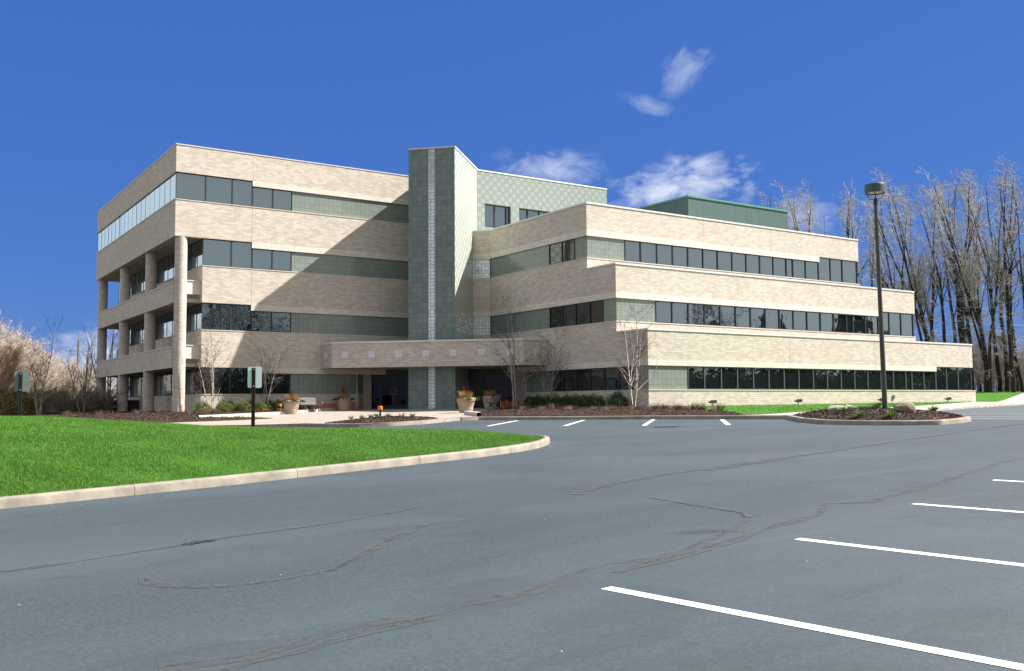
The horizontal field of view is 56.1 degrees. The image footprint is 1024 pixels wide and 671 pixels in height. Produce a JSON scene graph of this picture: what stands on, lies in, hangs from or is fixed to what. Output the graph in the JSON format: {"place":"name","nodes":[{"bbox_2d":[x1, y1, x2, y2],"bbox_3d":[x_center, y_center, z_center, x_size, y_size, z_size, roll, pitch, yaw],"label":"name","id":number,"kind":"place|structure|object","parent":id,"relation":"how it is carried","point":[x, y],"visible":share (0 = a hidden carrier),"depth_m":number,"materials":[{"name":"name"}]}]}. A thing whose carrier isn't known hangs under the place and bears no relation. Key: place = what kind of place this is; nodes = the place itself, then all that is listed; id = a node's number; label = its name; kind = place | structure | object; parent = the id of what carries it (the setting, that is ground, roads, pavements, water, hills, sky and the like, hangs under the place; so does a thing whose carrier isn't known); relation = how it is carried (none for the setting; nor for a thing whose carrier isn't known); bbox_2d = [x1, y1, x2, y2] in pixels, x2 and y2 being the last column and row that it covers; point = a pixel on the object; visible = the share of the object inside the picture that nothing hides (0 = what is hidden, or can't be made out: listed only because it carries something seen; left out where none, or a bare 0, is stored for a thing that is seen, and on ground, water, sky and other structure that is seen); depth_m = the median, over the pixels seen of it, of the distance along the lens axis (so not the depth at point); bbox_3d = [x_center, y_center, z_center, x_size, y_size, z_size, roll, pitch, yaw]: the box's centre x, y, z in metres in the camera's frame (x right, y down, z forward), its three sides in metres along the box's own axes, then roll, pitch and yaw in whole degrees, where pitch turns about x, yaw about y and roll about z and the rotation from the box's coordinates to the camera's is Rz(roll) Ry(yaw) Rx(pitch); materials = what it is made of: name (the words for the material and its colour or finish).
{"place":"outdoors","nodes":[
{"label":"outdoors","id":0,"kind":"place"},
{"bbox_2d":[175,408,498,426],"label":"plaza","id":1,"kind":"structure","parent":0,"point":[301,419],"depth_m":46.46,"materials":[{"name":"concrete"}]},
{"bbox_2d":[125,417,271,422],"bbox_3d":[-17.993,3.962,42.359,3.617,0.529,16.117,-3,-5,34],"label":"mulch strip","id":2,"kind":"object","parent":1,"relation":"on","point":[203,419],"visible":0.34,"depth_m":45.10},
{"bbox_2d":[43,406,961,422],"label":"mulch chips","id":3,"kind":"object","parent":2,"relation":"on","point":[851,410],"visible":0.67,"depth_m":42.73,"materials":[{"name":"wood"}]},
{"bbox_2d":[279,386,305,413],"bbox_3d":[-12.689,3.643,55.437,1.604,1.766,1.518,-1,-4,6],"label":"planter","id":4,"kind":"object","parent":1,"relation":"on","point":[291,404],"visible":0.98,"depth_m":55.09,"materials":[{"name":"beige plant"}]},
{"bbox_2d":[298,397,322,411],"bbox_3d":[-12.397,4.271,59.262,0.727,0.940,1.581,-3,-5,28],"label":"bench","id":5,"kind":"object","parent":1,"relation":"on","point":[310,400],"visible":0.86,"depth_m":59.45,"materials":[{"name":"metal"}]},
{"bbox_2d":[331,384,353,410],"bbox_3d":[-10.976,3.889,62.196,1.548,1.924,1.640,3,-5,-37],"label":"planter","id":6,"kind":"object","parent":1,"relation":"on","point":[343,400],"visible":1,"depth_m":61.88,"materials":[{"name":"beige plant"}]},
{"bbox_2d":[330,416,438,422],"bbox_3d":[-5.219,3.775,42.026,4.044,0.474,6.605,-1,-4,12],"label":"front mulch bed","id":7,"kind":"object","parent":1,"relation":"on","point":[379,421],"visible":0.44,"depth_m":39.79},
{"bbox_2d":[452,381,479,412],"bbox_3d":[-2.482,3.223,51.100,1.641,1.765,1.503,3,-5,-37],"label":"planter","id":8,"kind":"object","parent":1,"relation":"on","point":[466,400],"visible":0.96,"depth_m":50.78,"materials":[{"name":"beige plant"}]},
{"bbox_2d":[479,384,503,408],"bbox_3d":[-1.415,3.714,60.158,1.555,1.753,1.630,-3,-5,33],"label":"planter","id":9,"kind":"object","parent":1,"relation":"on","point":[489,394],"visible":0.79,"depth_m":59.79,"materials":[{"name":"beige ceramic"}]},
{"bbox_2d":[0,405,1023,670],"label":"parking lot","id":10,"kind":"structure","parent":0,"point":[508,523],"depth_m":8.75,"materials":[{"name":"asphalt"}]},
{"bbox_2d":[0,508,414,571],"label":"crack seal","id":11,"kind":"object","parent":10,"relation":"on","point":[13,569],"visible":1,"depth_m":10.42,"materials":[{"name":"asphalt"}]},
{"bbox_2d":[0,415,542,496],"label":"lawn island","id":12,"kind":"structure","parent":10,"relation":"on","point":[166,470],"depth_m":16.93,"materials":[{"name":"plant"}]},
{"bbox_2d":[14,371,28,415],"bbox_3d":[-13.780,2.047,26.964,0.370,2.095,0.060,2,-5,-25],"label":"parking sign","id":13,"kind":"object","parent":12,"relation":"on","point":[21,381],"visible":0.86,"depth_m":27.00,"materials":[{"name":"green metal"}]},
{"bbox_2d":[248,367,261,426],"bbox_3d":[-6.974,1.962,26.011,0.370,2.237,0.060,0,-4,-12],"label":"parking sign","id":14,"kind":"object","parent":12,"relation":"on","point":[254,377],"visible":0.81,"depth_m":26.06,"materials":[{"name":"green metal"}]},
{"bbox_2d":[0,435,549,508],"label":"lawn kerb","id":15,"kind":"structure","parent":10,"relation":"on","point":[25,500],"depth_m":16.54,"materials":[{"name":"concrete"}]},
{"bbox_2d":[139,524,430,587],"bbox_3d":[-1.691,2.104,9.272,1.256,0.108,3.733,-4,-5,39],"label":"crack seal","id":16,"kind":"object","parent":10,"relation":"on","point":[142,579],"visible":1,"depth_m":8.27,"materials":[{"name":"asphalt"}]},
{"bbox_2d":[222,615,439,670],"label":"crack seal","id":17,"kind":"object","parent":10,"relation":"on","point":[368,632],"visible":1,"depth_m":6.13,"materials":[{"name":"asphalt"}]},
{"bbox_2d":[158,519,752,670],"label":"crack seal","id":18,"kind":"object","parent":10,"relation":"on","point":[550,583],"visible":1,"depth_m":6.65,"materials":[{"name":"asphalt"}]},
{"bbox_2d":[305,415,786,427],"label":"plaza kerb","id":19,"kind":"structure","parent":10,"relation":"on","point":[613,418],"depth_m":39.55,"materials":[{"name":"concrete"}]},
{"bbox_2d":[569,451,837,494],"bbox_3d":[3.659,2.341,16.964,0.686,0.254,8.770,-4,-5,42],"label":"crack seal","id":20,"kind":"object","parent":10,"relation":"on","point":[626,480],"visible":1,"depth_m":15.85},
{"bbox_2d":[602,586,1023,670],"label":"parking line","id":21,"kind":"object","parent":10,"relation":"on","point":[988,660],"visible":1,"depth_m":5.99,"materials":[{"name":"paint"}]},
{"bbox_2d":[612,458,1023,571],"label":"crack seal","id":22,"kind":"object","parent":10,"relation":"on","point":[668,558],"visible":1,"depth_m":10.29,"materials":[{"name":"asphalt"}]},
{"bbox_2d":[702,423,1023,470],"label":"crack seal","id":23,"kind":"object","parent":10,"relation":"on","point":[753,462],"visible":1,"depth_m":19.77,"materials":[{"name":"asphalt"}]},
{"bbox_2d":[792,407,961,419],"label":"island mulch","id":24,"kind":"object","parent":10,"relation":"on","point":[880,417],"visible":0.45,"depth_m":30.60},
{"bbox_2d":[864,182,887,408],"bbox_3d":[12.819,-1.212,33.475,0.680,8.206,0.680,2,-5,-34],"label":"lamp post","id":25,"kind":"object","parent":24,"relation":"on","point":[878,188],"visible":0.98,"depth_m":33.44,"materials":[{"name":"metal"}]},
{"bbox_2d":[894,402,915,412],"bbox_3d":[12.631,2.377,30.876,0.668,0.506,0.472,-2,-4,18],"label":"rock","id":26,"kind":"object","parent":24,"relation":"on","point":[904,407],"visible":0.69,"depth_m":30.72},
{"bbox_2d":[786,415,970,424],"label":"island kerb","id":27,"kind":"structure","parent":10,"relation":"on","point":[962,419],"depth_m":29.98,"materials":[{"name":"concrete"}]},
{"bbox_2d":[794,538,1023,565],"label":"parking line","id":28,"kind":"object","parent":10,"relation":"on","point":[924,553],"visible":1,"depth_m":8.54,"materials":[{"name":"paint"}]},
{"bbox_2d":[0,0,1023,391],"label":"sky","id":29,"kind":"structure","parent":0,"point":[645,102],"materials":[{"name":"blue"}]},
{"bbox_2d":[699,391,1023,414],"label":"side lawn","id":30,"kind":"structure","parent":0,"point":[994,398],"depth_m":56.00,"materials":[{"name":"plant"}]},
{"bbox_2d":[786,196,870,285],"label":"bare tree","id":31,"kind":"object","parent":30,"relation":"on","point":[793,214],"visible":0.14,"depth_m":113.81,"materials":[{"name":"brown plant"}]},
{"bbox_2d":[838,188,864,272],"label":"bare tree","id":32,"kind":"object","parent":30,"relation":"on","point":[853,216],"visible":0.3,"depth_m":111.42,"materials":[{"name":"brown plant"}]},
{"bbox_2d":[834,181,873,285],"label":"bare tree","id":33,"kind":"object","parent":30,"relation":"on","point":[847,224],"visible":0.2,"depth_m":113.81,"materials":[{"name":"brown plant"}]},
{"bbox_2d":[857,202,890,287],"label":"bare tree","id":34,"kind":"object","parent":30,"relation":"on","point":[873,244],"visible":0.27,"depth_m":115.46,"materials":[{"name":"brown plant"}]},
{"bbox_2d":[857,201,899,287],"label":"bare tree","id":35,"kind":"object","parent":30,"relation":"on","point":[869,265],"visible":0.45,"depth_m":110.29,"materials":[{"name":"brown plant"}]},
{"bbox_2d":[863,197,908,288],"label":"bare tree","id":36,"kind":"object","parent":30,"relation":"on","point":[890,279],"visible":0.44,"depth_m":105.84,"materials":[{"name":"brown plant"}]},
{"bbox_2d":[871,187,914,318],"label":"bare tree","id":37,"kind":"object","parent":30,"relation":"on","point":[903,264],"visible":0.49,"depth_m":103.12,"materials":[{"name":"brown plant"}]},
{"bbox_2d":[889,183,916,332],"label":"bare tree","id":38,"kind":"object","parent":30,"relation":"on","point":[910,209],"visible":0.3,"depth_m":111.45,"materials":[{"name":"brown plant"}]},
{"bbox_2d":[869,168,938,341],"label":"bare tree","id":39,"kind":"object","parent":30,"relation":"on","point":[914,284],"visible":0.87,"depth_m":98.60,"materials":[{"name":"brown plant"}]},
{"bbox_2d":[851,188,960,341],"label":"bare tree","id":40,"kind":"object","parent":30,"relation":"on","point":[932,306],"visible":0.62,"depth_m":101.78,"materials":[{"name":"brown plant"}]},
{"bbox_2d":[872,174,948,341],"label":"bare tree","id":41,"kind":"object","parent":30,"relation":"on","point":[903,234],"visible":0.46,"depth_m":104.44,"materials":[{"name":"brown plant"}]},
{"bbox_2d":[908,188,955,342],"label":"bare tree","id":42,"kind":"object","parent":30,"relation":"on","point":[941,297],"visible":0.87,"depth_m":99.40,"materials":[{"name":"brown plant"}]},
{"bbox_2d":[917,180,995,343],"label":"bare tree","id":43,"kind":"object","parent":30,"relation":"on","point":[951,310],"visible":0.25,"depth_m":102.24,"materials":[{"name":"brown plant"}]},
{"bbox_2d":[915,167,998,391],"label":"bare tree","id":44,"kind":"object","parent":30,"relation":"on","point":[967,278],"visible":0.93,"depth_m":94.07,"materials":[{"name":"brown plant"}]},
{"bbox_2d":[933,200,980,389],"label":"bare tree","id":45,"kind":"object","parent":30,"relation":"on","point":[963,302],"visible":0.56,"depth_m":97.25,"materials":[{"name":"brown plant"}]},
{"bbox_2d":[927,170,990,343],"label":"bare tree","id":46,"kind":"object","parent":30,"relation":"on","point":[959,334],"visible":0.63,"depth_m":98.42,"materials":[{"name":"brown plant"}]},
{"bbox_2d":[944,182,982,391],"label":"bare tree","id":47,"kind":"object","parent":30,"relation":"on","point":[965,296],"visible":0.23,"depth_m":102.69,"materials":[{"name":"brown plant"}]},
{"bbox_2d":[939,170,988,343],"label":"bare tree","id":48,"kind":"object","parent":30,"relation":"on","point":[966,242],"visible":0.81,"depth_m":97.88,"materials":[{"name":"brown plant"}]},
{"bbox_2d":[922,180,1014,391],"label":"bare tree","id":49,"kind":"object","parent":30,"relation":"on","point":[988,366],"visible":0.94,"depth_m":93.61,"materials":[{"name":"brown plant"}]},
{"bbox_2d":[952,170,992,350],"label":"bare tree","id":50,"kind":"object","parent":30,"relation":"on","point":[973,244],"visible":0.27,"depth_m":105.80,"materials":[{"name":"brown plant"}]},
{"bbox_2d":[952,168,1008,391],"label":"bare tree","id":51,"kind":"object","parent":30,"relation":"on","point":[998,371],"visible":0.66,"depth_m":96.36,"materials":[{"name":"brown plant"}]},
{"bbox_2d":[973,336,1008,390],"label":"thicket shrub","id":52,"kind":"object","parent":30,"relation":"on","point":[994,368],"visible":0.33,"depth_m":98.17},
{"bbox_2d":[966,182,1022,390],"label":"bare tree","id":53,"kind":"object","parent":30,"relation":"on","point":[1013,330],"visible":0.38,"depth_m":99.41,"materials":[{"name":"brown plant"}]},
{"bbox_2d":[977,166,1023,391],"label":"bare tree","id":54,"kind":"object","parent":30,"relation":"on","point":[1019,374],"visible":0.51,"depth_m":95.59,"materials":[{"name":"brown plant"}]},
{"bbox_2d":[984,156,1023,392],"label":"bare tree","id":55,"kind":"object","parent":30,"relation":"on","point":[1007,287],"visible":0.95,"depth_m":93.16,"materials":[{"name":"brown plant"}]},
{"bbox_2d":[984,162,1023,391],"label":"bare tree","id":56,"kind":"object","parent":30,"relation":"on","point":[1006,373],"visible":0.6,"depth_m":96.11,"materials":[{"name":"brown plant"}]},
{"bbox_2d":[760,393,1023,414],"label":"sidewalk","id":57,"kind":"structure","parent":0,"point":[1017,399],"depth_m":61.78,"materials":[{"name":"concrete"}]},
{"bbox_3d":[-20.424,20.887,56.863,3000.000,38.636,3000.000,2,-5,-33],"label":"ground","id":58,"kind":"structure","parent":0,"visible":0},
{"bbox_2d":[2,327,36,391],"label":"bare tree","id":59,"kind":"object","parent":58,"relation":"on","point":[14,345],"visible":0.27,"depth_m":83.86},
{"bbox_2d":[2,333,58,395],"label":"bare tree","id":60,"kind":"object","parent":58,"relation":"on","point":[32,361],"visible":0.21,"depth_m":86.29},
{"bbox_2d":[24,335,58,392],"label":"bare tree","id":61,"kind":"object","parent":58,"relation":"on","point":[43,355],"visible":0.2,"depth_m":88.25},
{"bbox_2d":[22,349,79,391],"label":"bare tree","id":62,"kind":"object","parent":58,"relation":"on","point":[59,375],"visible":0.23,"depth_m":90.64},
{"bbox_2d":[75,304,118,394],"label":"bare tree","id":63,"kind":"object","parent":58,"relation":"on","point":[108,381],"visible":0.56,"depth_m":79.89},
{"bbox_2d":[0,410,312,419],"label":"mulch bed","id":64,"kind":"object","parent":58,"relation":"on","point":[77,413],"visible":0.32,"depth_m":55.09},
{"bbox_2d":[0,338,32,391],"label":"bare tree","id":65,"kind":"object","parent":64,"relation":"on","point":[9,378],"visible":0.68,"depth_m":78.80,"materials":[{"name":"plant"}]},
{"bbox_2d":[0,387,43,414],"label":"evergreen shrub","id":66,"kind":"object","parent":64,"relation":"on","point":[10,398],"visible":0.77,"depth_m":63.90,"materials":[{"name":"green plant"}]},
{"bbox_2d":[0,327,46,388],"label":"bare tree","id":67,"kind":"object","parent":64,"relation":"on","point":[11,344],"visible":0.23,"depth_m":83.94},
{"bbox_2d":[12,384,58,410],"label":"bramble","id":68,"kind":"object","parent":64,"relation":"on","point":[45,403],"visible":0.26,"depth_m":66.93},
{"bbox_2d":[19,317,71,414],"bbox_3d":[-29.329,1.839,60.227,3.131,6.503,2.560,0,-4,-7],"label":"bare tree","id":69,"kind":"object","parent":64,"relation":"on","point":[41,380],"visible":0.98,"depth_m":60.08,"materials":[{"name":"brown plant"}]},
{"bbox_2d":[44,393,82,412],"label":"bramble","id":70,"kind":"object","parent":64,"relation":"on","point":[55,404],"visible":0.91,"depth_m":65.90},
{"bbox_2d":[59,325,109,412],"bbox_3d":[-27.745,2.228,62.517,3.385,5.930,3.116,2,-5,-33],"label":"bare tree","id":71,"kind":"object","parent":64,"relation":"on","point":[85,383],"visible":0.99,"depth_m":62.16,"materials":[{"name":"plant"}]},
{"bbox_2d":[61,400,138,411],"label":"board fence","id":72,"kind":"object","parent":64,"relation":"on","point":[133,405],"visible":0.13,"depth_m":72.16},
{"bbox_2d":[76,385,127,412],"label":"bramble","id":73,"kind":"object","parent":64,"relation":"on","point":[90,397],"visible":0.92,"depth_m":66.32,"materials":[{"name":"plant"}]},
{"bbox_2d":[186,324,235,411],"bbox_3d":[-18.398,1.975,58.677,3.361,5.598,2.695,-4,-6,45],"label":"birch tree","id":74,"kind":"object","parent":64,"relation":"on","point":[212,377],"visible":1,"depth_m":58.25,"materials":[{"name":"beige plant"}]},
{"bbox_2d":[254,345,289,406],"bbox_3d":[-14.940,2.626,60.216,2.226,4.393,2.948,2,-5,-33],"label":"birch tree","id":75,"kind":"object","parent":64,"relation":"on","point":[271,380],"visible":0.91,"depth_m":60.17,"materials":[{"name":"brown plant"}]},
{"bbox_2d":[197,407,358,417],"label":"bed kerb","id":76,"kind":"structure","parent":58,"relation":"on","point":[272,413],"depth_m":53.86,"materials":[{"name":"concrete"}]},
{"bbox_2d":[96,143,975,411],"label":"office building","id":77,"kind":"structure","parent":58,"relation":"on","point":[369,289],"depth_m":62.50,"materials":[{"name":"brick"}]},
{"bbox_2d":[98,172,175,251],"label":"ribbon window","id":78,"kind":"structure","parent":77,"relation":"in","point":[164,193],"depth_m":67.29,"materials":[{"name":"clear glass"}]},
{"bbox_2d":[116,367,200,397],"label":"ribbon window","id":79,"kind":"structure","parent":77,"relation":"in","point":[163,380],"depth_m":66.92,"materials":[{"name":"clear glass"}]},
{"bbox_2d":[117,303,201,349],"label":"ribbon window","id":80,"kind":"structure","parent":77,"relation":"in","point":[164,323],"depth_m":66.90,"materials":[{"name":"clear glass"}]},
{"bbox_2d":[118,238,202,301],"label":"ribbon window","id":81,"kind":"structure","parent":77,"relation":"in","point":[166,266],"depth_m":67.19,"materials":[{"name":"grey glass"}]},
{"bbox_2d":[175,172,291,210],"bbox_3d":[-17.580,-9.122,61.174,7.455,1.675,0.116,2,-5,-33],"label":"ribbon window","id":82,"kind":"structure","parent":77,"relation":"in","point":[189,186],"depth_m":60.94,"materials":[{"name":"grey glass"}]},
{"bbox_2d":[200,367,290,393],"bbox_3d":[-16.786,2.877,60.789,5.755,1.652,0.113,2,-5,-33],"label":"ribbon window","id":83,"kind":"structure","parent":77,"relation":"in","point":[237,383],"depth_m":60.48,"materials":[{"name":"black glass"}]},
{"bbox_2d":[201,303,290,332],"bbox_3d":[-16.815,-1.109,61.074,5.755,1.672,0.116,2,-5,-33],"label":"ribbon window","id":84,"kind":"structure","parent":77,"relation":"in","point":[214,316],"depth_m":60.86,"materials":[{"name":"black glass"}]},
{"bbox_2d":[202,238,291,270],"bbox_3d":[-16.843,-5.114,61.359,5.755,1.696,0.115,2,-5,-33],"label":"ribbon window","id":85,"kind":"structure","parent":77,"relation":"in","point":[216,252],"depth_m":61.14,"materials":[{"name":"grey glass"}]},
{"bbox_2d":[381,374,393,408],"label":"entrance door","id":86,"kind":"structure","parent":77,"relation":"in","point":[387,381],"depth_m":65.98,"materials":[{"name":"black glass"}]},
{"bbox_2d":[394,374,406,408],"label":"entrance door","id":87,"kind":"structure","parent":77,"relation":"in","point":[400,380],"depth_m":65.79,"materials":[{"name":"black glass"}]},
{"bbox_2d":[485,373,498,407],"bbox_3d":[-1.363,3.692,64.489,0.945,2.360,0.160,-1,-4,11],"label":"entrance door","id":88,"kind":"structure","parent":77,"relation":"in","point":[490,378],"depth_m":64.55,"materials":[{"name":"black glass"}]},
{"bbox_2d":[485,204,509,227],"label":"ribbon window","id":89,"kind":"structure","parent":77,"relation":"in","point":[495,216],"depth_m":69.62,"materials":[{"name":"blue glass"}]},
{"bbox_2d":[499,373,512,406],"bbox_3d":[-0.427,3.671,64.301,0.945,2.360,0.160,-1,-4,11],"label":"entrance door","id":90,"kind":"structure","parent":77,"relation":"in","point":[505,385],"depth_m":64.35,"materials":[{"name":"black glass"}]},
{"bbox_2d":[519,209,547,220],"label":"ribbon window","id":91,"kind":"structure","parent":77,"relation":"in","point":[523,213],"depth_m":71.15,"materials":[{"name":"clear glass"}]},
{"bbox_2d":[549,239,574,264],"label":"ribbon window","id":92,"kind":"structure","parent":77,"relation":"in","point":[563,251],"depth_m":59.76,"materials":[{"name":"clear glass"}]},
{"bbox_2d":[549,300,603,327],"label":"ribbon window","id":93,"kind":"structure","parent":77,"relation":"in","point":[586,312],"depth_m":58.30,"materials":[{"name":"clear glass"}]},
{"bbox_2d":[550,366,633,391],"bbox_3d":[4.625,2.624,57.058,0.115,1.323,7.850,2,-5,-33],"label":"ribbon window","id":94,"kind":"structure","parent":77,"relation":"in","point":[592,379],"depth_m":56.88,"materials":[{"name":"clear glass"}]},
{"bbox_2d":[624,240,857,283],"bbox_3d":[16.343,-5.052,65.558,22.540,1.696,0.115,2,-5,-33],"label":"ribbon window","id":95,"kind":"structure","parent":77,"relation":"in","point":[827,269],"depth_m":64.95,"materials":[{"name":"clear glass"}]},
{"bbox_2d":[655,301,913,336],"bbox_3d":[19.010,-1.167,63.856,25.250,1.672,0.116,2,-5,-33],"label":"ribbon window","id":96,"kind":"structure","parent":77,"relation":"in","point":[897,324],"depth_m":62.78,"materials":[{"name":"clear glass"}]},
{"bbox_2d":[688,366,971,389],"bbox_3d":[21.649,2.698,62.126,28.100,1.652,0.116,2,-5,-33],"label":"ribbon window","id":97,"kind":"structure","parent":77,"relation":"in","point":[699,377],"depth_m":60.69,"materials":[{"name":"black glass"}]},
{"bbox_2d":[477,406,745,416],"bbox_3d":[4.139,4.005,49.956,12.266,0.611,24.196,-1,-4,5],"label":"shrub bed","id":98,"kind":"object","parent":58,"relation":"on","point":[637,413],"visible":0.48,"depth_m":42.14,"materials":[{"name":"soil"}]},
{"bbox_2d":[482,296,547,406],"bbox_3d":[0.219,1.101,59.626,4.310,6.981,3.212,2,-5,-33],"label":"birch tree","id":99,"kind":"object","parent":98,"relation":"on","point":[511,379],"visible":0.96,"depth_m":59.29,"materials":[{"name":"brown plant"}]},
{"bbox_2d":[532,311,567,405],"bbox_3d":[2.315,1.307,58.173,2.512,6.276,2.665,-1,-4,5],"label":"birch tree","id":100,"kind":"object","parent":98,"relation":"on","point":[552,384],"visible":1,"depth_m":58.32,"materials":[{"name":"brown plant"}]},
{"bbox_2d":[604,389,629,406],"bbox_3d":[5.897,3.512,53.385,1.449,1.152,1.337,-3,-5,30],"label":"hedge shrub","id":101,"kind":"object","parent":98,"relation":"on","point":[616,401],"visible":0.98,"depth_m":53.14,"materials":[{"name":"green plant"}]},
{"bbox_2d":[615,295,658,406],"bbox_3d":[6.676,0.897,51.292,2.430,6.100,4.415,-1,-4,7],"label":"birch tree","id":102,"kind":"object","parent":98,"relation":"on","point":[636,373],"visible":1,"depth_m":51.17,"materials":[{"name":"beige plant"}]},
{"bbox_2d":[769,180,813,232],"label":"bare tree","id":103,"kind":"object","parent":58,"relation":"on","point":[802,219],"visible":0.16,"depth_m":117.01,"materials":[{"name":"grey plant"}]},
{"bbox_2d":[793,179,817,232],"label":"bare tree","id":104,"kind":"object","parent":58,"relation":"on","point":[810,213],"visible":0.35,"depth_m":122.74,"materials":[{"name":"grey plant"}]},
{"bbox_2d":[983,158,1023,368],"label":"bare tree","id":105,"kind":"object","parent":58,"relation":"on","point":[1020,274],"visible":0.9,"depth_m":94.37,"materials":[{"name":"brown plant"}]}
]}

